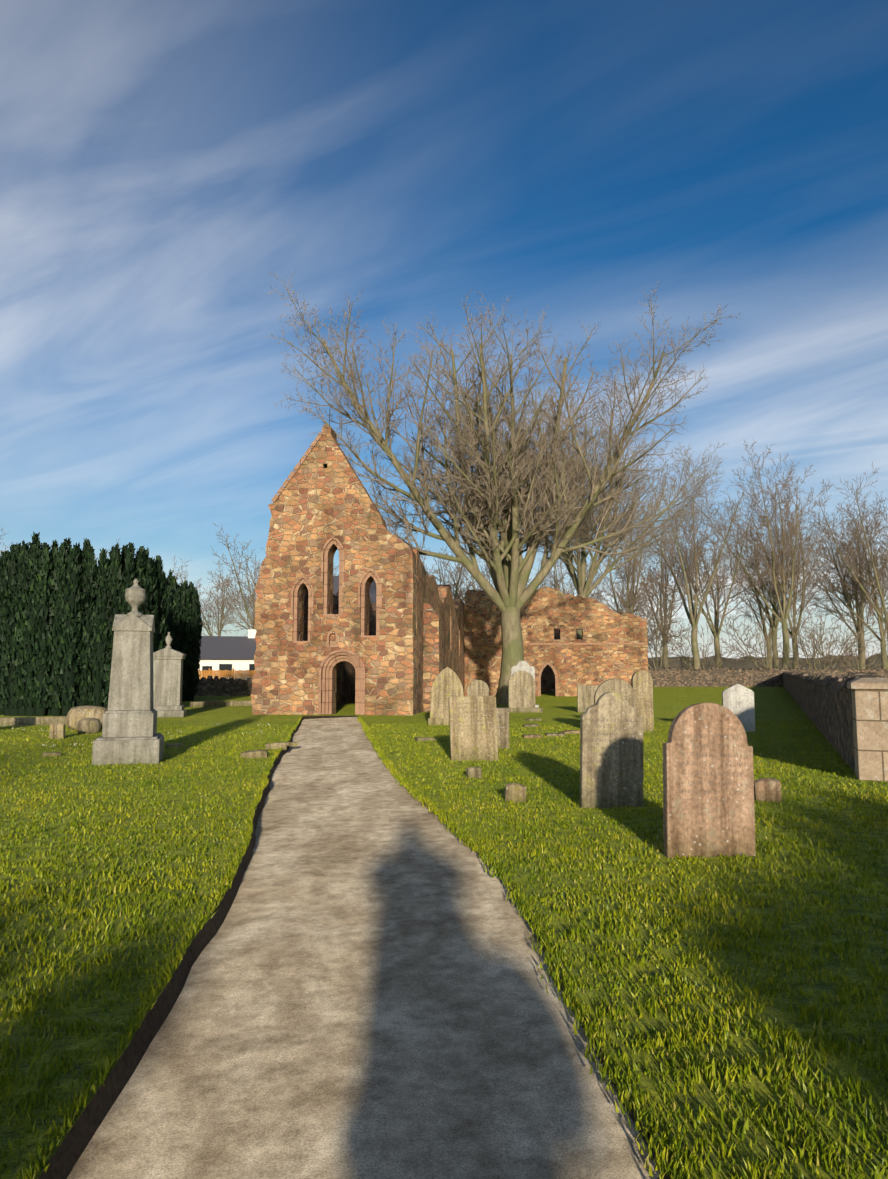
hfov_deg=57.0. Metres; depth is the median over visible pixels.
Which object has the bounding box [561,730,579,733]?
flat marker
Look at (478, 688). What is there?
round headstone
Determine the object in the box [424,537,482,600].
tree
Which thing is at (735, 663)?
distant woodland
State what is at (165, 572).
tree
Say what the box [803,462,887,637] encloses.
tree
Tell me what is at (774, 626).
tree
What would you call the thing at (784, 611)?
tree
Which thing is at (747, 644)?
scrub
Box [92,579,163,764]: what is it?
monument urn pedestal
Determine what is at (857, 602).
tree
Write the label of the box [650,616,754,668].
scrub
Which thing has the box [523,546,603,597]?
tree
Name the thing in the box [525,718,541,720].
flat marker
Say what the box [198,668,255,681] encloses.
wooden fence
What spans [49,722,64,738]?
footstone
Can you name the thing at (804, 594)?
tree
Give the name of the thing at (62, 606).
yew
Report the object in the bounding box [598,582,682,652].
tree
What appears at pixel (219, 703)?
lair kerb
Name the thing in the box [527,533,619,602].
tree
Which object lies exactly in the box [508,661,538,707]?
white headstone
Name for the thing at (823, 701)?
boundary wall
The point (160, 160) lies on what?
sky
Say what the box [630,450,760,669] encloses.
tree
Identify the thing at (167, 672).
pedestal monument
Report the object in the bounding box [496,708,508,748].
small headstone
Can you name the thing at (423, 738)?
flat marker
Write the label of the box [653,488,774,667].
tree
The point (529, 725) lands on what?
flat marker
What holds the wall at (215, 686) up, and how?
on the ground at (356, 985)
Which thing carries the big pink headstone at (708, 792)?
on the ground at (356, 985)
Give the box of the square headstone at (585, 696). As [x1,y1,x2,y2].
[577,685,598,711]
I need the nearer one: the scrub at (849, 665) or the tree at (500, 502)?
the tree at (500, 502)
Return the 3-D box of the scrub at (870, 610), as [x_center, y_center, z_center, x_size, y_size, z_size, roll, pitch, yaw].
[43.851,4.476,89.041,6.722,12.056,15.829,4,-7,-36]
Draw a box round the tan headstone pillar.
[631,670,653,731]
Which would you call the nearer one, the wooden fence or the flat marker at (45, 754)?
the flat marker at (45, 754)
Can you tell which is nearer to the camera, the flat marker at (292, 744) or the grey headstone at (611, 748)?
the grey headstone at (611, 748)
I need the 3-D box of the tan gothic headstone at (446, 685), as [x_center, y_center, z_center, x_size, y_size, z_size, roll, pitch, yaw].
[0.084,3.099,23.515,1.050,1.736,0.350,2,-8,-2]
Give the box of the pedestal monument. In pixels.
[153,632,186,717]
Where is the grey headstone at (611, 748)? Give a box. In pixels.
[580,692,643,807]
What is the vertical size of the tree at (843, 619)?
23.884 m
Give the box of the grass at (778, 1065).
[0,717,887,1178]
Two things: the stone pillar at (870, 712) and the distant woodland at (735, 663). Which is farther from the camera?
the distant woodland at (735, 663)
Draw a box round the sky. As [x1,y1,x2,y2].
[0,0,887,658]
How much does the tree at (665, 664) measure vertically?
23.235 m
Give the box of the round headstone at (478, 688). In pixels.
[467,680,488,695]
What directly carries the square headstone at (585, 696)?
on the ground at (356, 985)
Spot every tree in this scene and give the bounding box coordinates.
[95,538,191,585]
[179,558,243,635]
[207,558,259,628]
[212,523,263,635]
[226,540,258,607]
[265,273,738,704]
[420,546,492,600]
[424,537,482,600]
[424,544,493,598]
[516,380,726,638]
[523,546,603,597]
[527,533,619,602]
[588,526,664,615]
[612,510,706,668]
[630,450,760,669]
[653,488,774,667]
[655,439,835,668]
[712,492,840,667]
[713,476,824,668]
[719,531,807,667]
[780,515,887,667]
[794,520,885,660]
[796,501,887,668]
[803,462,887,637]
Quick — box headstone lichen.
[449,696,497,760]
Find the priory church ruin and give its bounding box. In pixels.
[251,409,647,714]
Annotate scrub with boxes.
[595,560,697,668]
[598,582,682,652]
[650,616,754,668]
[708,599,789,667]
[775,581,887,668]
[790,615,861,668]
[828,623,887,668]
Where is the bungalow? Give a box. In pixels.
[198,629,256,678]
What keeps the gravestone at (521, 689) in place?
on the ground at (356, 985)
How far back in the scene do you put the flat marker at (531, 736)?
18.82 m
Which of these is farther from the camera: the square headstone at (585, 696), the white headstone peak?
the square headstone at (585, 696)
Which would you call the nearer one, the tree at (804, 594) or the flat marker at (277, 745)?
the flat marker at (277, 745)
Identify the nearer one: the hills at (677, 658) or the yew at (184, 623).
the yew at (184, 623)
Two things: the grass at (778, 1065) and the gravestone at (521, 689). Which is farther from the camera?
the gravestone at (521, 689)
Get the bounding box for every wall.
[194,675,251,695]
[648,667,887,686]
[783,671,881,771]
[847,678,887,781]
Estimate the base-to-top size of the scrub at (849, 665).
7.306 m
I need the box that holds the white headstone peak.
[722,683,754,731]
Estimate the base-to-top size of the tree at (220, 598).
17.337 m
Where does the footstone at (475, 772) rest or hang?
on the ground at (356, 985)
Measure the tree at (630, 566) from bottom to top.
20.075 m
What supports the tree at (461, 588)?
on the ground at (356, 985)
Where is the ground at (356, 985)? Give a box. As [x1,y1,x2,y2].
[0,687,887,1178]
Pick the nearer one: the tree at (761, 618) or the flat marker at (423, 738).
the flat marker at (423, 738)
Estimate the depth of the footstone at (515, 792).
9.66 m
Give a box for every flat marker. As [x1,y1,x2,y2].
[42,752,60,756]
[167,743,182,747]
[241,750,267,757]
[265,742,286,749]
[287,742,297,746]
[414,737,435,740]
[522,724,538,726]
[522,734,541,737]
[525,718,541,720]
[545,733,564,735]
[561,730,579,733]
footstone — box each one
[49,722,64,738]
[466,767,481,777]
[505,783,525,801]
[754,778,781,801]
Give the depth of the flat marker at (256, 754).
14.48 m
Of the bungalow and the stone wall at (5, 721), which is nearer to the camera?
the stone wall at (5, 721)
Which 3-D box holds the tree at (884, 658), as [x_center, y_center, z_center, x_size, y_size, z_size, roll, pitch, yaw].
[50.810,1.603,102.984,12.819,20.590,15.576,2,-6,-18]
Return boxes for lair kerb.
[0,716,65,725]
[190,701,251,706]
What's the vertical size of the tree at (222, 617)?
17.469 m
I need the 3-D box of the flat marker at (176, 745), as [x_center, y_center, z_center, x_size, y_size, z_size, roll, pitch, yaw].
[-5.472,3.184,16.621,0.315,0.102,0.185,2,-6,-20]
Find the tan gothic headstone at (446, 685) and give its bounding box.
[428,667,463,724]
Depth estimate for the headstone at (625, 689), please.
20.37 m
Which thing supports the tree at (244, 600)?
on the ground at (356, 985)
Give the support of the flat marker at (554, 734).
on the ground at (356, 985)
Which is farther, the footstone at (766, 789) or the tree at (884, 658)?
the tree at (884, 658)
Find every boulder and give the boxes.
[66,705,107,729]
[76,717,101,733]
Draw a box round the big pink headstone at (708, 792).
[663,703,755,857]
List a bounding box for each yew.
[0,531,168,715]
[160,569,202,700]
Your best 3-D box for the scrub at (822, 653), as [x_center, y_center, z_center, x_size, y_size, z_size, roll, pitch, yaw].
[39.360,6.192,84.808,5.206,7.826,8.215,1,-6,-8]
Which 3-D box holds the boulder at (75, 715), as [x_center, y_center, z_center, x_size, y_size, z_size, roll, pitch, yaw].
[-9.398,3.413,21.535,1.100,0.710,0.709,2,-7,-8]
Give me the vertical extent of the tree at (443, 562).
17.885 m
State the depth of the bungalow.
79.10 m
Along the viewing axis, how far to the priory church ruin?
29.45 m
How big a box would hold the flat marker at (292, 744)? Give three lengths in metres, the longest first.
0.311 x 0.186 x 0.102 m
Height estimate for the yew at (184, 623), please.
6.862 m
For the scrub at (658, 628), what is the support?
on the ground at (356, 985)
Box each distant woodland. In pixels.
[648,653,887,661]
[648,655,881,668]
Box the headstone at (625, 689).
[594,679,636,707]
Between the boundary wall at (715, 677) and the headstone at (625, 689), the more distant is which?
the boundary wall at (715, 677)
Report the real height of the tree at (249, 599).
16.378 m
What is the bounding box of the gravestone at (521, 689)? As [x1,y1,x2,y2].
[508,671,542,712]
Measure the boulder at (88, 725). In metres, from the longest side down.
0.592 x 0.460 x 0.429 m

